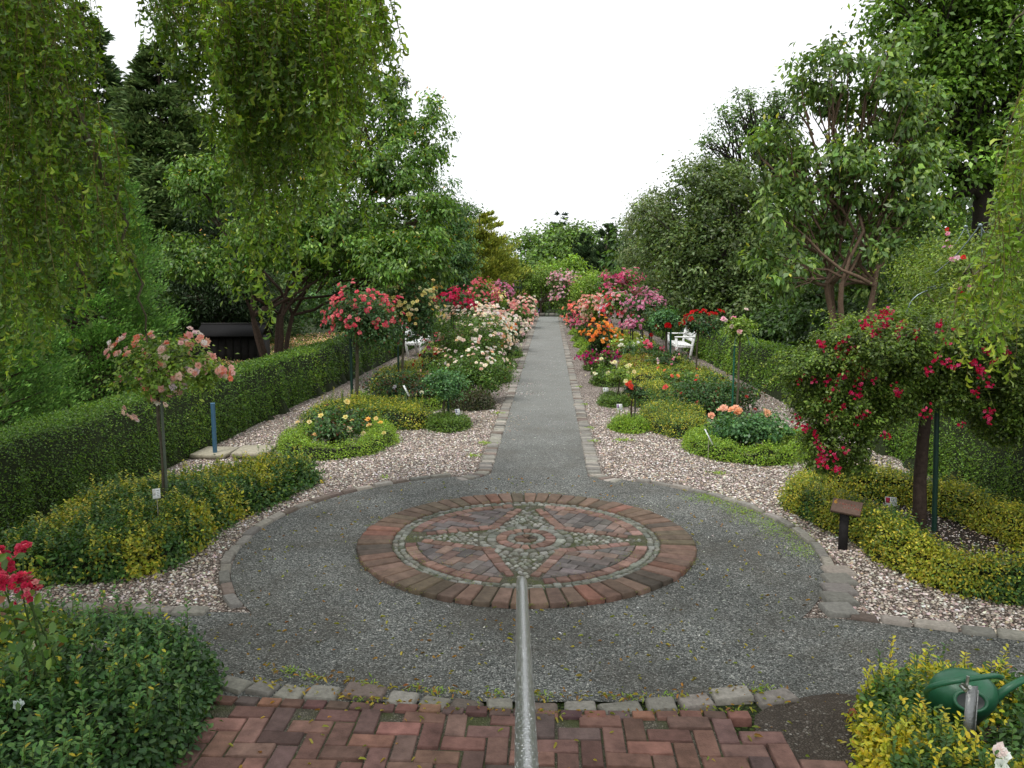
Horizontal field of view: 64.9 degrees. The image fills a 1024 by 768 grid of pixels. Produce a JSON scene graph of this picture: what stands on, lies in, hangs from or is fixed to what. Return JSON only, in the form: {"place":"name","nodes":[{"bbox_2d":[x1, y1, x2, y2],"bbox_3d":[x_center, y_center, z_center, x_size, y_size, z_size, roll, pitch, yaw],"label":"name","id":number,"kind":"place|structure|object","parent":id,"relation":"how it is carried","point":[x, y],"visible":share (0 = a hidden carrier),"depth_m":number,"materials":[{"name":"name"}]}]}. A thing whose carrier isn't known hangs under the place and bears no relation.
{"place":"outdoors","nodes":[
{"label":"outdoors","id":0,"kind":"place"},
{"bbox_2d":[0,288,761,735],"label":"ground","id":1,"kind":"structure","parent":0,"point":[642,704],"depth_m":4.39,"materials":[{"name":"brown soil"}]},
{"bbox_2d":[0,196,117,433],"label":"thuja","id":2,"kind":"object","parent":1,"relation":"on","point":[13,389],"visible":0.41,"depth_m":9.80,"materials":[{"name":"green plant"}]},
{"bbox_2d":[0,0,147,409],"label":"corkscrew willow","id":3,"kind":"object","parent":1,"relation":"on","point":[34,61],"visible":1,"depth_m":5.28,"materials":[{"name":"green plant"}]},
{"bbox_2d":[10,0,201,318],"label":"spruce","id":4,"kind":"object","parent":1,"relation":"on","point":[112,70],"visible":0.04,"depth_m":23.30,"materials":[{"name":"green plant"}]},
{"bbox_2d":[0,104,234,421],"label":"thuja","id":5,"kind":"object","parent":1,"relation":"on","point":[96,337],"visible":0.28,"depth_m":12.16,"materials":[{"name":"green plant"}]},
{"bbox_2d":[64,256,194,357],"bbox_3d":[-9.474,-1.602,19.247,3.592,2.953,3.513,-3,8,-22],"label":"tall shrub","id":6,"kind":"object","parent":1,"relation":"on","point":[167,297],"visible":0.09,"depth_m":19.49,"materials":[{"name":"green plant"}]},
{"bbox_2d":[50,39,303,367],"bbox_3d":[-9.954,-5.034,23.092,7.939,9.083,8.105,-5,9,-36],"label":"spruce","id":7,"kind":"object","parent":1,"relation":"on","point":[153,139],"visible":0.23,"depth_m":21.87,"materials":[{"name":"green plant"}]},
{"bbox_2d":[152,194,313,337],"bbox_3d":[-7.194,-2.740,20.667,3.755,4.749,3.606,0,8,3],"label":"yew","id":8,"kind":"object","parent":1,"relation":"on","point":[214,310],"visible":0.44,"depth_m":20.39,"materials":[{"name":"green plant"}]},
{"bbox_2d":[194,323,272,362],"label":"compost shed","id":9,"kind":"structure","parent":1,"relation":"on","point":[234,338],"depth_m":18.53,"materials":[{"name":"brown wood"}]},
{"bbox_2d":[0,307,472,541],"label":"clipped hedge","id":10,"kind":"object","parent":1,"relation":"on","point":[58,457],"visible":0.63,"depth_m":9.44,"materials":[{"name":"green plant"}]},
{"bbox_2d":[134,0,408,339],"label":"corkscrew willow","id":11,"kind":"object","parent":1,"relation":"on","point":[257,57],"visible":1,"depth_m":5.79,"materials":[{"name":"green plant"}]},
{"bbox_2d":[213,332,344,366],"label":"flowering ground cover","id":12,"kind":"object","parent":1,"relation":"on","point":[296,341],"visible":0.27,"depth_m":24.11,"materials":[{"name":"green plant"}]},
{"bbox_2d":[267,269,336,336],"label":"tall shrub","id":13,"kind":"object","parent":1,"relation":"on","point":[306,304],"visible":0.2,"depth_m":25.72,"materials":[{"name":"green plant"}]},
{"bbox_2d":[150,63,468,356],"bbox_3d":[-4.228,-3.365,17.202,6.716,6.928,3.841,2,8,12],"label":"cherry tree","id":14,"kind":"object","parent":1,"relation":"on","point":[415,258],"visible":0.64,"depth_m":16.66,"materials":[{"name":"green plant"}]},
{"bbox_2d":[301,269,396,332],"bbox_3d":[-6.091,-3.007,31.233,4.274,3.195,3.758,0,8,3],"label":"tall shrub","id":15,"kind":"object","parent":1,"relation":"on","point":[384,291],"visible":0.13,"depth_m":30.38,"materials":[{"name":"green plant"}]},
{"bbox_2d":[405,163,490,307],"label":"ash tree","id":16,"kind":"object","parent":1,"relation":"on","point":[462,258],"visible":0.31,"depth_m":39.13,"materials":[{"name":"green plant"}]},
{"bbox_2d":[452,209,543,312],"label":"golden cypress","id":17,"kind":"object","parent":1,"relation":"on","point":[500,268],"visible":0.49,"depth_m":48.42,"materials":[{"name":"green plant"}]},
{"bbox_2d":[0,316,1023,640],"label":"kerb","id":18,"kind":"structure","parent":1,"relation":"on","point":[838,592],"depth_m":6.82,"materials":[{"name":"stone"}]},
{"bbox_2d":[500,264,583,313],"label":"vine bower","id":19,"kind":"object","parent":1,"relation":"on","point":[539,282],"visible":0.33,"depth_m":49.87,"materials":[{"name":"green plant"}]},
{"bbox_2d":[507,212,619,306],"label":"maple tree","id":20,"kind":"object","parent":1,"relation":"on","point":[551,244],"visible":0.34,"depth_m":63.54,"materials":[{"name":"green plant"}]},
{"bbox_2d":[532,253,594,302],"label":"tall shrub","id":21,"kind":"object","parent":1,"relation":"on","point":[573,263],"visible":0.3,"depth_m":52.42,"materials":[{"name":"green plant"}]},
{"bbox_2d":[568,232,595,275],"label":"cypress","id":22,"kind":"object","parent":1,"relation":"on","point":[583,252],"visible":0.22,"depth_m":56.60,"materials":[{"name":"green plant"}]},
{"bbox_2d":[564,267,609,303],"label":"shrub","id":23,"kind":"object","parent":1,"relation":"on","point":[582,285],"visible":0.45,"depth_m":39.22,"materials":[{"name":"green plant"}]},
{"bbox_2d":[586,222,619,276],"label":"cypress","id":24,"kind":"object","parent":1,"relation":"on","point":[602,248],"visible":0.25,"depth_m":55.59,"materials":[{"name":"green plant"}]},
{"bbox_2d":[609,182,686,291],"bbox_3d":[6.752,-5.936,37.309,4.593,6.750,3.638,0,8,3],"label":"willow leaved pear","id":25,"kind":"object","parent":1,"relation":"on","point":[630,220],"visible":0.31,"depth_m":36.90,"materials":[{"name":"green plant"}]},
{"bbox_2d":[594,201,727,285],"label":"background tree","id":26,"kind":"object","parent":1,"relation":"on","point":[608,262],"visible":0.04,"depth_m":48.40,"materials":[{"name":"green plant"}]},
{"bbox_2d":[620,149,809,331],"bbox_3d":[6.591,-4.469,26.407,5.838,6.712,5.583,0,8,3],"label":"hawthorn tree","id":27,"kind":"object","parent":1,"relation":"on","point":[691,244],"visible":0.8,"depth_m":25.98,"materials":[{"name":"green plant"}]},
{"bbox_2d":[678,85,809,314],"bbox_3d":[7.880,-5.763,28.096,4.852,8.868,2.813,0,8,3],"label":"airy tree","id":28,"kind":"object","parent":1,"relation":"on","point":[772,110],"visible":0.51,"depth_m":27.54,"materials":[{"name":"green plant"}]},
{"bbox_2d":[742,295,825,351],"bbox_3d":[7.352,-1.302,21.161,3.066,2.420,2.776,0,8,3],"label":"tall shrub","id":29,"kind":"object","parent":1,"relation":"on","point":[769,328],"visible":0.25,"depth_m":20.73,"materials":[{"name":"green plant"}]},
{"bbox_2d":[625,311,1023,511],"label":"clipped hedge","id":30,"kind":"object","parent":1,"relation":"on","point":[983,464],"visible":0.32,"depth_m":9.68,"materials":[{"name":"green plant"}]},
{"bbox_2d":[736,14,968,345],"bbox_3d":[6.661,-3.348,15.938,4.546,7.205,2.674,0,8,3],"label":"magnolia tree","id":31,"kind":"object","parent":1,"relation":"on","point":[903,127],"visible":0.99,"depth_m":15.57,"materials":[{"name":"green plant"}]},
{"bbox_2d":[759,243,959,352],"bbox_3d":[7.992,-1.534,18.212,4.531,3.211,4.269,0,8,3],"label":"tall shrub","id":32,"kind":"object","parent":1,"relation":"on","point":[800,317],"visible":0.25,"depth_m":18.03,"materials":[{"name":"green plant"}]},
{"bbox_2d":[765,187,970,306],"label":"background tree","id":33,"kind":"object","parent":1,"relation":"on","point":[845,237],"visible":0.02,"depth_m":41.55,"materials":[{"name":"green plant"}]},
{"bbox_2d":[846,167,994,290],"bbox_3d":[23.513,-6.523,39.991,14.948,8.448,8.988,0,8,3],"label":"background tree","id":34,"kind":"object","parent":1,"relation":"on","point":[964,203],"visible":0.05,"depth_m":39.47,"materials":[{"name":"green plant"}]},
{"bbox_2d":[841,0,1023,249],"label":"tall dark tree","id":35,"kind":"object","parent":1,"relation":"on","point":[958,51],"visible":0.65,"depth_m":22.04,"materials":[{"name":"green plant"}]},
{"bbox_2d":[852,212,1023,368],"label":"climbing rose","id":36,"kind":"object","parent":1,"relation":"on","point":[964,256],"visible":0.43,"depth_m":10.36,"materials":[{"name":"green plant"}]},
{"bbox_2d":[932,10,1023,387],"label":"corkscrew willow","id":37,"kind":"object","parent":1,"relation":"on","point":[1001,251],"visible":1,"depth_m":4.81,"materials":[{"name":"green plant"}]},
{"bbox_2d":[173,695,847,767],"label":"brick paving","id":38,"kind":"structure","parent":0,"point":[657,747],"depth_m":3.99,"materials":[{"name":"red brick"}]},
{"bbox_2d":[228,684,808,767],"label":"fallen leaves","id":39,"kind":"object","parent":38,"relation":"on","point":[555,744],"visible":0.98,"depth_m":4.09,"materials":[{"name":"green plant"}]},
{"bbox_2d":[0,317,1023,634],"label":"pebble bed","id":40,"kind":"object","parent":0,"point":[590,391],"visible":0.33,"depth_m":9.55,"materials":[{"name":"beige gravel"}]},
{"bbox_2d":[84,326,238,498],"bbox_3d":[-3.085,0.424,7.310,1.312,1.908,1.036,0,8,3],"label":"rose tree","id":41,"kind":"object","parent":40,"relation":"on","point":[164,375],"visible":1,"depth_m":7.11,"materials":[{"name":"green plant"}]},
{"bbox_2d":[0,440,331,586],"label":"euonymus bed","id":42,"kind":"object","parent":40,"relation":"on","point":[120,529],"visible":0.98,"depth_m":6.83,"materials":[{"name":"green plant"}]},
{"bbox_2d":[190,446,238,458],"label":"paving slab","id":43,"kind":"structure","parent":40,"relation":"on","point":[206,452],"depth_m":10.39,"materials":[{"name":"stone"}]},
{"bbox_2d":[273,411,402,460],"bbox_3d":[-2.404,0.652,11.228,1.734,0.424,2.320,0,8,3],"label":"box ring","id":44,"kind":"object","parent":40,"relation":"on","point":[375,441],"visible":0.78,"depth_m":10.60,"materials":[{"name":"green plant"}]},
{"bbox_2d":[295,399,385,445],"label":"rose bush","id":45,"kind":"object","parent":40,"relation":"on","point":[333,424],"visible":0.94,"depth_m":11.01,"materials":[{"name":"green plant"}]},
{"bbox_2d":[293,388,432,430],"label":"euonymus block","id":46,"kind":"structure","parent":40,"relation":"on","point":[409,415],"depth_m":12.51,"materials":[{"name":"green plant"}]},
{"bbox_2d":[320,278,414,399],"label":"rose tree","id":47,"kind":"object","parent":40,"relation":"on","point":[365,320],"visible":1,"depth_m":13.10,"materials":[{"name":"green plant"}]},
{"bbox_2d":[353,361,441,403],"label":"rose bush","id":48,"kind":"object","parent":40,"relation":"on","point":[410,384],"visible":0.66,"depth_m":14.44,"materials":[{"name":"green plant"}]},
{"bbox_2d":[379,278,445,373],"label":"rose tree","id":49,"kind":"object","parent":40,"relation":"on","point":[415,308],"visible":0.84,"depth_m":16.41,"materials":[{"name":"green plant"}]},
{"bbox_2d":[368,355,456,391],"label":"euonymus block","id":50,"kind":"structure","parent":40,"relation":"on","point":[416,366],"depth_m":17.67,"materials":[{"name":"green plant"}]},
{"bbox_2d":[417,364,475,413],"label":"rose tree","id":51,"kind":"object","parent":40,"relation":"on","point":[443,383],"visible":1,"depth_m":12.50,"materials":[{"name":"green plant"}]},
{"bbox_2d":[423,404,473,432],"bbox_3d":[-1.005,0.500,12.397,0.819,0.416,0.954,0,8,3],"label":"box cushion","id":52,"kind":"object","parent":40,"relation":"on","point":[445,421],"visible":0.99,"depth_m":12.26,"materials":[{"name":"green plant"}]},
{"bbox_2d":[433,285,479,328],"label":"rose tree","id":53,"kind":"object","parent":40,"relation":"on","point":[454,300],"visible":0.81,"depth_m":26.64,"materials":[{"name":"pink plant"}]},
{"bbox_2d":[445,387,497,411],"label":"shrub","id":54,"kind":"object","parent":40,"relation":"on","point":[477,401],"visible":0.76,"depth_m":14.12,"materials":[{"name":"green plant"}]},
{"bbox_2d":[420,343,525,394],"bbox_3d":[-0.765,-0.211,15.054,2.062,1.133,1.548,0,8,3],"label":"rose bush","id":55,"kind":"object","parent":40,"relation":"on","point":[485,373],"visible":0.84,"depth_m":14.84,"materials":[{"name":"green plant"}]},
{"bbox_2d":[425,299,521,369],"bbox_3d":[-0.846,-0.920,17.592,2.136,1.873,2.109,0,8,3],"label":"rose bush","id":56,"kind":"object","parent":40,"relation":"on","point":[447,341],"visible":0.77,"depth_m":17.43,"materials":[{"name":"green plant"}]},
{"bbox_2d":[463,276,499,315],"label":"rose tree","id":57,"kind":"object","parent":40,"relation":"on","point":[480,293],"visible":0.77,"depth_m":32.68,"materials":[{"name":"pink plant"}]},
{"bbox_2d":[456,301,514,350],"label":"rose bush","id":58,"kind":"object","parent":40,"relation":"on","point":[494,315],"visible":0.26,"depth_m":21.20,"materials":[{"name":"pink plant"}]},
{"bbox_2d":[546,268,582,317],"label":"climbing rose","id":59,"kind":"object","parent":40,"relation":"on","point":[562,285],"visible":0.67,"depth_m":41.34,"materials":[{"name":"pink plant"}]},
{"bbox_2d":[574,291,610,327],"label":"rose tree","id":60,"kind":"object","parent":40,"relation":"on","point":[591,307],"visible":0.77,"depth_m":27.52,"materials":[{"name":"pink plant"}]},
{"bbox_2d":[578,314,623,356],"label":"rose bush","id":61,"kind":"object","parent":40,"relation":"on","point":[594,336],"visible":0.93,"depth_m":23.11,"materials":[{"name":"orange plant"}]},
{"bbox_2d":[596,386,632,407],"bbox_3d":[1.883,0.211,14.810,0.713,0.365,1.123,0,8,3],"label":"box cushion","id":62,"kind":"object","parent":40,"relation":"on","point":[611,399],"visible":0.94,"depth_m":14.55,"materials":[{"name":"green plant"}]},
{"bbox_2d":[598,283,631,333],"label":"rose tree","id":63,"kind":"object","parent":40,"relation":"on","point":[615,309],"visible":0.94,"depth_m":26.93,"materials":[{"name":"pink plant"}]},
{"bbox_2d":[590,265,646,328],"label":"climbing rose","id":64,"kind":"object","parent":40,"relation":"on","point":[620,277],"visible":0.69,"depth_m":34.23,"materials":[{"name":"pink plant"}]},
{"bbox_2d":[606,407,652,434],"bbox_3d":[1.802,0.525,12.376,0.728,0.371,0.999,0,8,3],"label":"box cushion","id":65,"kind":"object","parent":40,"relation":"on","point":[624,423],"visible":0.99,"depth_m":12.15,"materials":[{"name":"green plant"}]},
{"bbox_2d":[622,380,648,422],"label":"rose tree","id":66,"kind":"object","parent":40,"relation":"on","point":[636,391],"visible":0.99,"depth_m":12.30,"materials":[{"name":"green plant"}]},
{"bbox_2d":[616,338,664,358],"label":"rose bush","id":67,"kind":"object","parent":40,"relation":"on","point":[648,345],"visible":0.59,"depth_m":20.68,"materials":[{"name":"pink plant"}]},
{"bbox_2d":[619,286,666,338],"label":"rose tree","id":68,"kind":"object","parent":40,"relation":"on","point":[638,305],"visible":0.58,"depth_m":25.35,"materials":[{"name":"pink plant"}]},
{"bbox_2d":[626,376,676,407],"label":"euonymus block","id":69,"kind":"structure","parent":40,"relation":"on","point":[654,387],"depth_m":14.56,"materials":[{"name":"yellow plant"}]},
{"bbox_2d":[647,305,680,359],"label":"rose tree","id":70,"kind":"object","parent":40,"relation":"on","point":[665,320],"visible":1,"depth_m":18.28,"materials":[{"name":"green plant"}]},
{"bbox_2d":[642,347,694,367],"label":"rose bush","id":71,"kind":"object","parent":40,"relation":"on","point":[658,358],"visible":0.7,"depth_m":18.16,"materials":[{"name":"green plant"}]},
{"bbox_2d":[637,396,708,438],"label":"euonymus block","id":72,"kind":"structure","parent":40,"relation":"on","point":[672,420],"depth_m":12.29,"materials":[{"name":"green plant"}]},
{"bbox_2d":[617,347,734,395],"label":"euonymus block","id":73,"kind":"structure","parent":40,"relation":"on","point":[643,370],"depth_m":17.30,"materials":[{"name":"green plant"}]},
{"bbox_2d":[655,366,701,392],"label":"rose bush","id":74,"kind":"object","parent":40,"relation":"on","point":[672,376],"visible":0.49,"depth_m":15.79,"materials":[{"name":"green plant"}]},
{"bbox_2d":[678,308,726,371],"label":"rose tree","id":75,"kind":"object","parent":40,"relation":"on","point":[707,323],"visible":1,"depth_m":16.88,"materials":[{"name":"green plant"}]},
{"bbox_2d":[655,371,771,416],"bbox_3d":[3.353,0.232,13.630,1.810,0.902,1.742,4,8,27],"label":"rose bush","id":76,"kind":"object","parent":40,"relation":"on","point":[713,397],"visible":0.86,"depth_m":13.42,"materials":[{"name":"green plant"}]},
{"bbox_2d":[719,308,760,416],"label":"rose tree","id":77,"kind":"object","parent":40,"relation":"on","point":[738,329],"visible":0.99,"depth_m":12.78,"materials":[{"name":"green plant"}]},
{"bbox_2d":[678,408,813,466],"bbox_3d":[3.192,0.687,10.901,1.878,0.439,2.235,0,8,3],"label":"box ring","id":78,"kind":"object","parent":40,"relation":"on","point":[696,443],"visible":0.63,"depth_m":10.18,"materials":[{"name":"green plant"}]},
{"bbox_2d":[698,404,798,451],"bbox_3d":[3.240,0.602,10.957,1.303,0.698,1.186,-5,9,-35],"label":"rose bush","id":79,"kind":"object","parent":40,"relation":"on","point":[754,428],"visible":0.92,"depth_m":10.69,"materials":[{"name":"green plant"}]},
{"bbox_2d":[830,498,862,549],"bbox_3d":[2.832,1.220,6.836,0.243,0.473,0.130,5,9,31],"label":"wooden sign","id":80,"kind":"object","parent":40,"relation":"on","point":[844,508],"visible":0.97,"depth_m":6.83,"materials":[{"name":"brown wood"}]},
{"bbox_2d":[2,611,1023,701],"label":"side path","id":81,"kind":"structure","parent":0,"point":[832,666],"depth_m":4.83,"materials":[{"name":"grey gravel"}]},
{"bbox_2d":[215,675,799,714],"bbox_3d":[-0.081,1.726,4.421,3.298,0.062,0.336,0,8,3],"label":"stone edging","id":82,"kind":"object","parent":81,"relation":"on","point":[692,702],"visible":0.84,"depth_m":4.40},
{"bbox_2d":[253,662,790,721],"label":"fallen leaves","id":83,"kind":"object","parent":82,"relation":"on","point":[486,693],"visible":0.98,"depth_m":4.42,"materials":[{"name":"plant"}]},
{"bbox_2d":[280,665,775,713],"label":"weeds","id":84,"kind":"object","parent":81,"relation":"on","point":[760,689],"visible":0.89,"depth_m":4.50,"materials":[{"name":"green plant"}]},
{"bbox_2d":[206,614,1023,760],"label":"fallen leaves","id":85,"kind":"object","parent":81,"relation":"on","point":[925,642],"visible":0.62,"depth_m":5.01,"materials":[{"name":"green plant"}]},
{"bbox_2d":[14,0,1022,259],"label":"sky","id":86,"kind":"structure","parent":0,"point":[572,107],"materials":[{"name":"white"}]},
{"bbox_2d":[231,474,823,678],"bbox_3d":[0.123,1.381,7.073,4.900,0.001,4.900,0,8,3],"label":"gravel circle","id":87,"kind":"object","parent":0,"point":[718,555],"visible":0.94,"depth_m":5.78,"materials":[{"name":"grey gravel"}]},
{"bbox_2d":[356,493,696,608],"bbox_3d":[0.122,1.371,7.071,2.924,0.072,2.928,0,8,3],"label":"paving mosaic","id":88,"kind":"object","parent":87,"relation":"on","point":[517,539],"visible":0.99,"depth_m":6.75,"materials":[{"name":"brick"}]},
{"bbox_2d":[237,475,824,671],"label":"fallen leaves","id":89,"kind":"object","parent":87,"relation":"on","point":[540,609],"visible":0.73,"depth_m":5.99,"materials":[{"name":"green plant"}]},
{"bbox_2d":[679,491,830,562],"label":"grass","id":90,"kind":"structure","parent":87,"relation":"on","point":[705,495],"depth_m":7.65,"materials":[{"name":"green plant"}]},
{"bbox_2d":[491,317,587,475],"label":"path","id":91,"kind":"structure","parent":0,"point":[537,437],"depth_m":13.07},
{"bbox_2d":[754,693,866,767],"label":"bare soil","id":92,"kind":"structure","parent":0,"point":[819,720],"depth_m":4.16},
{"bbox_2d":[855,499,1020,565],"bbox_3d":[3.765,1.364,7.204,1.368,0.001,2.928,-1,8,-9],"label":"mulch bed","id":93,"kind":"object","parent":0,"point":[975,538],"depth_m":7.20,"materials":[{"name":"soil"}]},
{"bbox_2d":[752,296,1023,534],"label":"rose tree","id":94,"kind":"object","parent":93,"relation":"on","point":[892,353],"visible":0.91,"depth_m":6.78,"materials":[{"name":"green plant"}]},
{"bbox_2d":[774,456,1023,607],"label":"euonymus ring","id":95,"kind":"object","parent":93,"relation":"on","point":[901,544],"visible":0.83,"depth_m":6.95,"materials":[{"name":"green plant"}]},
{"bbox_2d":[948,721,1022,757],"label":"soil bed","id":96,"kind":"object","parent":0,"point":[988,730],"depth_m":4.10,"materials":[{"name":"brown soil"}]},
{"bbox_2d":[837,635,1023,767],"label":"euonymus bush","id":97,"kind":"object","parent":96,"relation":"on","point":[896,724],"visible":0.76,"depth_m":3.76,"materials":[{"name":"yellow plant"}]},
{"bbox_2d":[959,676,978,746],"bbox_3d":[2.021,1.566,3.593,0.078,0.555,0.068,0,8,3],"label":"metal bracket","id":98,"kind":"object","parent":96,"relation":"on","point":[971,707],"visible":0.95,"depth_m":3.56,"materials":[{"name":"metal"}]},
{"bbox_2d":[923,668,1023,725],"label":"watering can","id":99,"kind":"object","parent":98,"relation":"hanging from","point":[944,689],"visible":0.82,"depth_m":3.82,"materials":[{"name":"plastic"}]},
{"bbox_2d":[979,711,1023,767],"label":"rose bush","id":100,"kind":"object","parent":96,"relation":"on","point":[1000,741],"visible":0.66,"depth_m":3.58,"materials":[{"name":"green plant"}]},
{"label":"soil strip","id":101,"kind":"structure","parent":0,"visible":0},
{"bbox_2d":[0,540,81,699],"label":"rose bush","id":102,"kind":"object","parent":101,"relation":"on","point":[25,581],"visible":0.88,"depth_m":3.60,"materials":[{"name":"green plant"}]},
{"bbox_2d":[0,599,114,709],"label":"rose bush","id":103,"kind":"object","parent":101,"relation":"on","point":[45,626],"visible":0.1,"depth_m":4.17,"materials":[{"name":"green plant"}]},
{"bbox_2d":[0,584,228,767],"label":"privet bush","id":104,"kind":"object","parent":101,"relation":"on","point":[137,694],"visible":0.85,"depth_m":3.73,"materials":[{"name":"green plant"}]},
{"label":"brick steps","id":105,"kind":"structure","parent":0,"visible":0},
{"bbox_2d":[514,576,538,767],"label":"handrail","id":106,"kind":"object","parent":105,"relation":"attached to","point":[526,752],"visible":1,"depth_m":1.78,"materials":[{"name":"metal"}]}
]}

